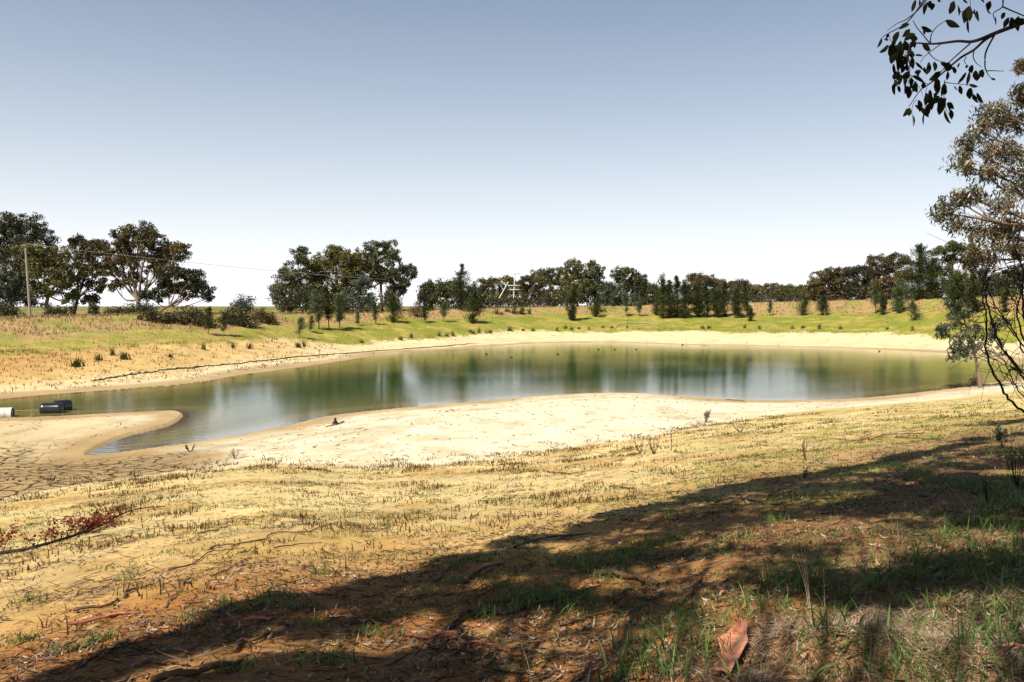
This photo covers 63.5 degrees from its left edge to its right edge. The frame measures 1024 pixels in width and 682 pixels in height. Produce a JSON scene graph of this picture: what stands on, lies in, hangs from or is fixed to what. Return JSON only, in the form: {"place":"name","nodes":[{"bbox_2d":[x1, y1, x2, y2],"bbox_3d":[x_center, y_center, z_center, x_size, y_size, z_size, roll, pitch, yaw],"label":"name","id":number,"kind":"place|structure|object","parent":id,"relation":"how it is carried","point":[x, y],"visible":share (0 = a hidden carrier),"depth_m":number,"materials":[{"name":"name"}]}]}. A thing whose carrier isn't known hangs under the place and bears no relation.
{"place":"outdoors","nodes":[
{"label":"outdoors","id":0,"kind":"place"},
{"bbox_2d":[0,297,1023,681],"bbox_3d":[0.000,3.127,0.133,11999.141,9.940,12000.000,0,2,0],"label":"ground","id":1,"kind":"structure","parent":0,"point":[70,441],"depth_m":20.01,"materials":[{"name":"soil"}]},
{"bbox_2d":[0,300,25,316],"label":"bush","id":2,"kind":"object","parent":1,"relation":"on","point":[10,312],"visible":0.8,"depth_m":115.95,"materials":[{"name":"green plant"}]},
{"bbox_2d":[0,264,40,312],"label":"gum tree","id":3,"kind":"object","parent":1,"relation":"on","point":[16,282],"visible":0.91,"depth_m":119.06,"materials":[{"name":"green plant"}]},
{"bbox_2d":[21,245,30,314],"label":"power pole","id":4,"kind":"object","parent":1,"relation":"on","point":[28,287],"visible":0.93,"depth_m":107.68,"materials":[{"name":"wood"}]},
{"bbox_2d":[0,211,61,309],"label":"gum tree","id":5,"kind":"object","parent":1,"relation":"on","point":[12,226],"visible":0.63,"depth_m":148.18,"materials":[{"name":"green plant"}]},
{"bbox_2d":[9,241,82,311],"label":"gum tree","id":6,"kind":"object","parent":1,"relation":"on","point":[57,266],"visible":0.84,"depth_m":130.55,"materials":[{"name":"green plant"}]},
{"bbox_2d":[42,302,75,315],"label":"bush","id":7,"kind":"object","parent":1,"relation":"on","point":[52,311],"visible":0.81,"depth_m":117.23,"materials":[{"name":"green plant"}]},
{"bbox_2d":[0,504,165,554],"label":"dead branch","id":8,"kind":"object","parent":1,"relation":"on","point":[92,522],"visible":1,"depth_m":14.03,"materials":[{"name":"red plant"}]},
{"bbox_2d":[65,232,115,314],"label":"gum tree","id":9,"kind":"object","parent":1,"relation":"on","point":[90,266],"visible":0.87,"depth_m":137.04,"materials":[{"name":"green plant"}]},
{"bbox_2d":[86,300,100,314],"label":"bush","id":10,"kind":"object","parent":1,"relation":"on","point":[94,306],"visible":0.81,"depth_m":121.78,"materials":[{"name":"green plant"}]},
{"bbox_2d":[73,597,118,611],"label":"fallen stick","id":11,"kind":"object","parent":1,"relation":"on","point":[93,606],"visible":1,"depth_m":7.64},
{"bbox_2d":[68,608,139,624],"bbox_3d":[-3.555,2.411,7.215,0.569,0.085,0.187,-1,3,-28],"label":"fallen stick","id":12,"kind":"object","parent":1,"relation":"on","point":[88,620],"visible":0.87,"depth_m":7.14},
{"bbox_2d":[99,306,125,314],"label":"bush","id":13,"kind":"object","parent":1,"relation":"on","point":[118,310],"visible":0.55,"depth_m":119.56,"materials":[{"name":"green plant"}]},
{"bbox_2d":[120,299,159,313],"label":"bush","id":14,"kind":"object","parent":1,"relation":"on","point":[142,308],"visible":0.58,"depth_m":123.27,"materials":[{"name":"green plant"}]},
{"bbox_2d":[98,220,192,305],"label":"gum tree","id":15,"kind":"object","parent":1,"relation":"on","point":[148,235],"visible":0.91,"depth_m":133.99,"materials":[{"name":"green plant"}]},
{"bbox_2d":[131,304,187,324],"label":"thicket","id":16,"kind":"object","parent":1,"relation":"on","point":[165,317],"visible":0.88,"depth_m":106.98,"materials":[{"name":"green plant"}]},
{"bbox_2d":[140,658,188,665],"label":"fallen stick","id":17,"kind":"object","parent":1,"relation":"on","point":[157,661],"visible":1,"depth_m":5.48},
{"bbox_2d":[137,263,216,311],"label":"gum tree","id":18,"kind":"object","parent":1,"relation":"on","point":[193,283],"visible":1,"depth_m":127.35,"materials":[{"name":"green plant"}]},
{"bbox_2d":[171,305,219,328],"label":"thicket","id":19,"kind":"object","parent":1,"relation":"on","point":[192,315],"visible":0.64,"depth_m":109.07,"materials":[{"name":"green plant"}]},
{"bbox_2d":[150,658,243,681],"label":"fallen stick","id":20,"kind":"object","parent":1,"relation":"on","point":[182,672],"visible":0.95,"depth_m":5.16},
{"bbox_2d":[196,306,214,333],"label":"sheoak sapling","id":21,"kind":"object","parent":1,"relation":"on","point":[208,319],"visible":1,"depth_m":102.99,"materials":[{"name":"green plant"}]},
{"bbox_2d":[213,310,234,331],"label":"sheoak sapling","id":22,"kind":"object","parent":1,"relation":"on","point":[222,321],"visible":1,"depth_m":104.89,"materials":[{"name":"green plant"}]},
{"bbox_2d":[215,304,262,328],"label":"thicket","id":23,"kind":"object","parent":1,"relation":"on","point":[240,318],"visible":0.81,"depth_m":114.65,"materials":[{"name":"green plant"}]},
{"bbox_2d":[228,293,257,311],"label":"bush","id":24,"kind":"object","parent":1,"relation":"on","point":[241,303],"visible":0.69,"depth_m":169.09,"materials":[{"name":"green plant"}]},
{"bbox_2d":[225,614,278,637],"bbox_3d":[-2.017,2.188,6.387,0.079,0.112,0.700,1,3,16],"label":"fallen stick","id":25,"kind":"object","parent":1,"relation":"on","point":[230,632],"visible":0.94,"depth_m":6.32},
{"bbox_2d":[232,624,293,651],"bbox_3d":[-1.836,2.155,6.048,0.180,0.155,0.816,0,2,8],"label":"fallen stick","id":26,"kind":"object","parent":1,"relation":"on","point":[237,645],"visible":0.98,"depth_m":5.88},
{"bbox_2d":[252,307,281,324],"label":"thicket","id":27,"kind":"object","parent":1,"relation":"on","point":[268,318],"visible":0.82,"depth_m":121.42,"materials":[{"name":"green plant"}]},
{"bbox_2d":[208,522,335,549],"bbox_3d":[-3.255,2.850,12.209,0.546,0.560,3.464,1,3,19],"label":"fallen stick","id":28,"kind":"object","parent":1,"relation":"on","point":[210,548],"visible":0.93,"depth_m":11.10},
{"bbox_2d":[91,343,473,380],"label":"bank ledge","id":29,"kind":"object","parent":1,"relation":"on","point":[137,372],"visible":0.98,"depth_m":84.02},
{"bbox_2d":[265,245,328,312],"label":"gum tree","id":30,"kind":"object","parent":1,"relation":"on","point":[297,276],"visible":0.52,"depth_m":164.06,"materials":[{"name":"green plant"}]},
{"bbox_2d":[281,287,332,312],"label":"gum tree","id":31,"kind":"object","parent":1,"relation":"on","point":[294,306],"visible":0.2,"depth_m":159.18,"materials":[{"name":"green plant"}]},
{"bbox_2d":[309,288,323,328],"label":"sheoak sapling","id":32,"kind":"object","parent":1,"relation":"on","point":[316,305],"visible":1,"depth_m":126.47,"materials":[{"name":"green plant"}]},
{"bbox_2d":[321,284,336,327],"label":"sheoak sapling","id":33,"kind":"object","parent":1,"relation":"on","point":[327,294],"visible":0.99,"depth_m":128.52,"materials":[{"name":"green plant"}]},
{"bbox_2d":[302,244,367,312],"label":"gum tree","id":34,"kind":"object","parent":1,"relation":"on","point":[351,268],"visible":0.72,"depth_m":168.21,"materials":[{"name":"green plant"}]},
{"bbox_2d":[332,291,353,327],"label":"sheoak sapling","id":35,"kind":"object","parent":1,"relation":"on","point":[339,310],"visible":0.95,"depth_m":131.74,"materials":[{"name":"green plant"}]},
{"bbox_2d":[340,274,375,312],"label":"gum tree","id":36,"kind":"object","parent":1,"relation":"on","point":[359,292],"visible":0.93,"depth_m":159.32,"materials":[{"name":"green plant"}]},
{"bbox_2d":[358,239,402,311],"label":"gum tree","id":37,"kind":"object","parent":1,"relation":"on","point":[372,266],"visible":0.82,"depth_m":166.69,"materials":[{"name":"green plant"}]},
{"bbox_2d":[380,294,403,322],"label":"sheoak sapling","id":38,"kind":"object","parent":1,"relation":"on","point":[394,305],"visible":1,"depth_m":147.51,"materials":[{"name":"green plant"}]},
{"bbox_2d":[383,263,417,310],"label":"gum tree","id":39,"kind":"object","parent":1,"relation":"on","point":[393,277],"visible":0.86,"depth_m":164.21,"materials":[{"name":"green plant"}]},
{"bbox_2d":[405,302,421,316],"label":"bush","id":40,"kind":"object","parent":1,"relation":"on","point":[415,311],"visible":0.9,"depth_m":157.38,"materials":[{"name":"green plant"}]},
{"bbox_2d":[414,278,457,309],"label":"gum tree","id":41,"kind":"object","parent":1,"relation":"on","point":[430,285],"visible":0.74,"depth_m":176.55,"materials":[{"name":"green plant"}]},
{"bbox_2d":[447,263,473,309],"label":"conical tree","id":42,"kind":"object","parent":1,"relation":"on","point":[460,284],"visible":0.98,"depth_m":171.07,"materials":[{"name":"green plant"}]},
{"bbox_2d":[0,395,925,493],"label":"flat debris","id":43,"kind":"object","parent":1,"relation":"on","point":[353,440],"visible":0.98,"depth_m":37.38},
{"bbox_2d":[405,630,521,656],"bbox_3d":[-0.330,2.142,5.903,1.149,0.183,0.220,2,3,39],"label":"fallen stick","id":44,"kind":"object","parent":1,"relation":"on","point":[438,634],"visible":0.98,"depth_m":5.94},
{"bbox_2d":[449,278,490,307],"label":"gum tree","id":45,"kind":"object","parent":1,"relation":"on","point":[480,290],"visible":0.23,"depth_m":180.88,"materials":[{"name":"green plant"}]},
{"bbox_2d":[460,292,487,323],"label":"sheoak sapling","id":46,"kind":"object","parent":1,"relation":"on","point":[474,302],"visible":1,"depth_m":157.32,"materials":[{"name":"green plant"}]},
{"bbox_2d":[460,560,505,583],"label":"fallen stick","id":47,"kind":"object","parent":1,"relation":"on","point":[464,580],"visible":0.94,"depth_m":8.31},
{"bbox_2d":[479,275,521,306],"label":"gum tree","id":48,"kind":"object","parent":1,"relation":"on","point":[505,279],"visible":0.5,"depth_m":213.86,"materials":[{"name":"green plant"}]},
{"bbox_2d":[0,294,1021,335],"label":"dry grass","id":49,"kind":"structure","parent":1,"relation":"on","point":[45,316],"depth_m":117.10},
{"bbox_2d":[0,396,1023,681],"bbox_3d":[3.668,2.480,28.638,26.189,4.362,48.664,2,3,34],"label":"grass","id":50,"kind":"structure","parent":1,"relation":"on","point":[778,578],"depth_m":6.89,"materials":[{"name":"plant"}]},
{"bbox_2d":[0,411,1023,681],"bbox_3d":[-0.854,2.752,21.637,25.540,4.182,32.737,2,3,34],"label":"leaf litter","id":51,"kind":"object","parent":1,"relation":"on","point":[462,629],"visible":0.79,"depth_m":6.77,"materials":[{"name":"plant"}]},
{"bbox_2d":[0,408,1023,681],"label":"fallen twigs","id":52,"kind":"object","parent":1,"relation":"on","point":[404,666],"visible":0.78,"depth_m":7.02,"materials":[{"name":"wood"}]},
{"bbox_2d":[0,398,1023,640],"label":"dry stubble","id":53,"kind":"object","parent":1,"relation":"on","point":[419,465],"visible":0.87,"depth_m":19.72,"materials":[{"name":"plant"}]},
{"bbox_2d":[0,328,1023,392],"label":"dry weeds","id":54,"kind":"object","parent":1,"relation":"on","point":[163,372],"visible":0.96,"depth_m":82.14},
{"bbox_2d":[0,309,1023,353],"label":"bank turf","id":55,"kind":"structure","parent":1,"relation":"on","point":[483,328],"depth_m":142.15,"materials":[{"name":"green plant"}]},
{"bbox_2d":[508,273,519,305],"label":"power pole","id":56,"kind":"object","parent":1,"relation":"on","point":[514,289],"visible":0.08,"depth_m":203.35,"materials":[{"name":"wood"}]},
{"bbox_2d":[29,244,492,284],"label":"power line","id":57,"kind":"object","parent":56,"relation":"attached to","point":[218,265],"visible":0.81,"depth_m":129.87,"materials":[{"name":"metal"}]},
{"bbox_2d":[441,584,600,631],"bbox_3d":[0.034,2.160,6.823,1.774,0.111,0.436,-2,3,-39],"label":"fallen stick","id":58,"kind":"object","parent":1,"relation":"on","point":[456,619],"visible":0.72,"depth_m":6.67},
{"bbox_2d":[515,273,554,306],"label":"gum tree","id":59,"kind":"object","parent":1,"relation":"on","point":[540,281],"visible":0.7,"depth_m":210.40,"materials":[{"name":"green plant"}]},
{"bbox_2d":[529,266,567,306],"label":"gum tree","id":60,"kind":"object","parent":1,"relation":"on","point":[553,282],"visible":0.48,"depth_m":218.72,"materials":[{"name":"green plant"}]},
{"bbox_2d":[513,532,590,547],"bbox_3d":[0.379,2.478,10.413,1.336,0.138,0.485,-2,3,-40],"label":"fallen stick","id":61,"kind":"object","parent":1,"relation":"on","point":[524,542],"visible":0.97,"depth_m":10.56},
{"bbox_2d":[563,283,579,320],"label":"sheoak sapling","id":62,"kind":"object","parent":1,"relation":"on","point":[572,312],"visible":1,"depth_m":171.96,"materials":[{"name":"green plant"}]},
{"bbox_2d":[553,257,600,305],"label":"gum tree","id":63,"kind":"object","parent":1,"relation":"on","point":[575,275],"visible":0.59,"depth_m":198.78,"materials":[{"name":"green plant"}]},
{"bbox_2d":[561,611,609,625],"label":"fallen stick","id":64,"kind":"object","parent":1,"relation":"on","point":[578,619],"visible":1,"depth_m":6.19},
{"bbox_2d":[576,259,606,300],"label":"gum tree","id":65,"kind":"object","parent":1,"relation":"on","point":[594,273],"visible":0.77,"depth_m":196.70,"materials":[{"name":"green plant"}]},
{"bbox_2d":[587,293,602,316],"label":"sheoak sapling","id":66,"kind":"object","parent":1,"relation":"on","point":[596,307],"visible":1,"depth_m":178.38,"materials":[{"name":"green plant"}]},
{"bbox_2d":[590,282,647,305],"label":"gum tree","id":67,"kind":"object","parent":1,"relation":"on","point":[610,297],"visible":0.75,"depth_m":193.13,"materials":[{"name":"green plant"}]},
{"bbox_2d":[594,569,659,584],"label":"fallen stick","id":68,"kind":"object","parent":1,"relation":"on","point":[616,572],"visible":0.95,"depth_m":7.58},
{"bbox_2d":[609,265,651,300],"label":"gum tree","id":69,"kind":"object","parent":1,"relation":"on","point":[625,272],"visible":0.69,"depth_m":203.37,"materials":[{"name":"green plant"}]},
{"bbox_2d":[270,270,1017,313],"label":"undergrowth","id":70,"kind":"object","parent":1,"relation":"on","point":[295,292],"visible":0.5,"depth_m":182.44,"materials":[{"name":"green plant"}]},
{"bbox_2d":[649,275,702,318],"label":"sheoak sapling","id":71,"kind":"object","parent":1,"relation":"on","point":[670,299],"visible":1,"depth_m":175.65,"materials":[{"name":"green plant"}]},
{"bbox_2d":[677,575,702,605],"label":"fallen stick","id":72,"kind":"object","parent":1,"relation":"on","point":[688,593],"visible":0.95,"depth_m":6.64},
{"bbox_2d":[679,271,719,302],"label":"gum tree","id":73,"kind":"object","parent":1,"relation":"on","point":[695,279],"visible":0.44,"depth_m":212.95,"materials":[{"name":"green plant"}]},
{"bbox_2d":[688,280,726,317],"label":"sheoak sapling","id":74,"kind":"object","parent":1,"relation":"on","point":[705,300],"visible":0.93,"depth_m":175.82,"materials":[{"name":"green plant"}]},
{"bbox_2d":[709,281,745,317],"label":"sheoak sapling","id":75,"kind":"object","parent":1,"relation":"on","point":[737,301],"visible":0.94,"depth_m":174.75,"materials":[{"name":"green plant"}]},
{"bbox_2d":[710,277,751,300],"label":"gum tree","id":76,"kind":"object","parent":1,"relation":"on","point":[734,284],"visible":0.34,"depth_m":220.19,"materials":[{"name":"green plant"}]},
{"bbox_2d":[728,282,751,315],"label":"sheoak sapling","id":77,"kind":"object","parent":1,"relation":"on","point":[746,304],"visible":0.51,"depth_m":175.88,"materials":[{"name":"green plant"}]},
{"bbox_2d":[714,497,783,504],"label":"fallen stick","id":78,"kind":"object","parent":1,"relation":"on","point":[728,498],"visible":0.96,"depth_m":11.75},
{"bbox_2d":[755,282,784,301],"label":"gum tree","id":79,"kind":"object","parent":1,"relation":"on","point":[765,286],"visible":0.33,"depth_m":258.92,"materials":[{"name":"green plant"}]},
{"bbox_2d":[773,283,802,301],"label":"gum tree","id":80,"kind":"object","parent":1,"relation":"on","point":[785,288],"visible":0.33,"depth_m":253.97,"materials":[{"name":"green plant"}]},
{"bbox_2d":[790,298,810,315],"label":"sheoak sapling","id":81,"kind":"object","parent":1,"relation":"on","point":[804,302],"visible":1,"depth_m":170.79,"materials":[{"name":"green plant"}]},
{"bbox_2d":[814,294,832,314],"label":"sheoak sapling","id":82,"kind":"object","parent":1,"relation":"on","point":[823,303],"visible":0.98,"depth_m":167.40,"materials":[{"name":"green plant"}]},
{"bbox_2d":[802,266,866,300],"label":"gum tree","id":83,"kind":"object","parent":1,"relation":"on","point":[819,282],"visible":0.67,"depth_m":188.70,"materials":[{"name":"green plant"}]},
{"bbox_2d":[663,574,1023,681],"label":"straw","id":84,"kind":"object","parent":1,"relation":"on","point":[760,673],"visible":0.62,"depth_m":4.53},
{"bbox_2d":[716,616,747,674],"bbox_3d":[1.291,1.760,4.849,0.181,0.297,1.441,1,3,16],"label":"bark piece","id":85,"kind":"object","parent":84,"relation":"on","point":[739,627],"visible":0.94,"depth_m":4.93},
{"bbox_2d":[844,263,880,299],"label":"gum tree","id":86,"kind":"object","parent":1,"relation":"on","point":[856,270],"visible":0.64,"depth_m":183.93,"materials":[{"name":"green plant"}]},
{"bbox_2d":[870,282,879,313],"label":"sheoak sapling","id":87,"kind":"object","parent":1,"relation":"on","point":[875,291],"visible":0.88,"depth_m":160.10,"materials":[{"name":"green plant"}]},
{"bbox_2d":[864,251,913,299],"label":"gum tree","id":88,"kind":"object","parent":1,"relation":"on","point":[887,265],"visible":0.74,"depth_m":170.85,"materials":[{"name":"green plant"}]},
{"bbox_2d":[876,286,905,313],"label":"sheoak sapling","id":89,"kind":"object","parent":1,"relation":"on","point":[883,301],"visible":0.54,"depth_m":157.38,"materials":[{"name":"green plant"}]},
{"bbox_2d":[887,278,915,313],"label":"sheoak sapling","id":90,"kind":"object","parent":1,"relation":"on","point":[900,290],"visible":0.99,"depth_m":154.93,"materials":[{"name":"green plant"}]},
{"bbox_2d":[903,300,924,320],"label":"sheoak sapling","id":91,"kind":"object","parent":1,"relation":"on","point":[913,307],"visible":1,"depth_m":144.83,"materials":[{"name":"green plant"}]},
{"bbox_2d":[893,243,938,299],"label":"tall sheoak","id":92,"kind":"object","parent":1,"relation":"on","point":[918,263],"visible":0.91,"depth_m":161.41,"materials":[{"name":"green plant"}]},
{"bbox_2d":[916,257,950,298],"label":"tall sheoak","id":93,"kind":"object","parent":1,"relation":"on","point":[933,271],"visible":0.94,"depth_m":159.22,"materials":[{"name":"green plant"}]},
{"bbox_2d":[925,240,973,291],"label":"gum tree","id":94,"kind":"object","parent":1,"relation":"on","point":[951,261],"visible":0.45,"depth_m":163.70,"materials":[{"name":"green plant"}]},
{"bbox_2d":[877,0,1023,125],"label":"gum tree","id":95,"kind":"object","parent":1,"relation":"on","point":[895,52],"visible":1,"depth_m":4.92,"materials":[{"name":"green plant"}]},
{"bbox_2d":[902,437,1014,447],"bbox_3d":[9.532,2.248,19.020,1.321,0.710,4.884,0,2,0],"label":"fallen stick","id":96,"kind":"object","parent":1,"relation":"on","point":[966,441],"visible":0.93,"depth_m":16.91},
{"bbox_2d":[941,268,985,317],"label":"sheoak sapling","id":97,"kind":"object","parent":1,"relation":"on","point":[961,285],"visible":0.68,"depth_m":136.39,"materials":[{"name":"green plant"}]},
{"bbox_2d":[934,298,1012,387],"bbox_3d":[35.911,0.265,64.328,6.285,7.260,2.702,0,2,0],"label":"gum sapling","id":98,"kind":"object","parent":1,"relation":"on","point":[958,349],"visible":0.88,"depth_m":64.25,"materials":[{"name":"green plant"}]},
{"bbox_2d":[925,57,1023,273],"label":"gum tree","id":99,"kind":"object","parent":1,"relation":"on","point":[1009,120],"visible":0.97,"depth_m":19.78,"materials":[{"name":"green plant"}]},
{"bbox_2d":[925,199,1023,417],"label":"bare shrub","id":100,"kind":"object","parent":1,"relation":"on","point":[1017,369],"visible":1,"depth_m":8.83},
{"bbox_2d":[962,260,996,294],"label":"gum tree","id":101,"kind":"object","parent":1,"relation":"on","point":[971,268],"visible":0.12,"depth_m":169.58,"materials":[{"name":"green plant"}]},
{"bbox_2d":[990,421,1008,447],"bbox_3d":[9.437,1.820,16.033,0.336,0.554,0.253,-1,3,-26],"label":"dead weed","id":102,"kind":"object","parent":1,"relation":"on","point":[998,436],"visible":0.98,"depth_m":16.00,"materials":[{"name":"grey plant"}]},
{"bbox_2d":[996,291,1010,311],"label":"sheoak sapling","id":103,"kind":"object","parent":1,"relation":"on","point":[1005,309],"visible":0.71,"depth_m":131.49,"materials":[{"name":"green plant"}]},
{"bbox_2d":[1000,262,1023,289],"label":"gum tree","id":104,"kind":"object","parent":1,"relation":"on","point":[1018,268],"visible":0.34,"depth_m":183.73,"materials":[{"name":"green plant"}]},
{"bbox_2d":[1002,441,1023,485],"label":"dead weed","id":105,"kind":"object","parent":1,"relation":"on","point":[1012,469],"visible":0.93,"depth_m":10.96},
{"bbox_2d":[0,342,1023,454],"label":"water","id":106,"kind":"structure","parent":0,"point":[230,406],"depth_m":71.03,"materials":[{"name":"liquid"}]},
{"bbox_2d":[0,407,14,416],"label":"drum","id":107,"kind":"object","parent":106,"relation":"on","point":[7,411],"visible":0.87,"depth_m":48.28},
{"bbox_2d":[39,403,64,413],"bbox_3d":[-27.920,4.144,50.241,1.215,0.808,0.808,0,2,-9],"label":"drum","id":108,"kind":"object","parent":106,"relation":"on","point":[47,408],"visible":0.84,"depth_m":49.91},
{"bbox_2d":[0,0,1023,305],"label":"sky","id":109,"kind":"structure","parent":0,"point":[761,142],"materials":[{"name":"blue"}]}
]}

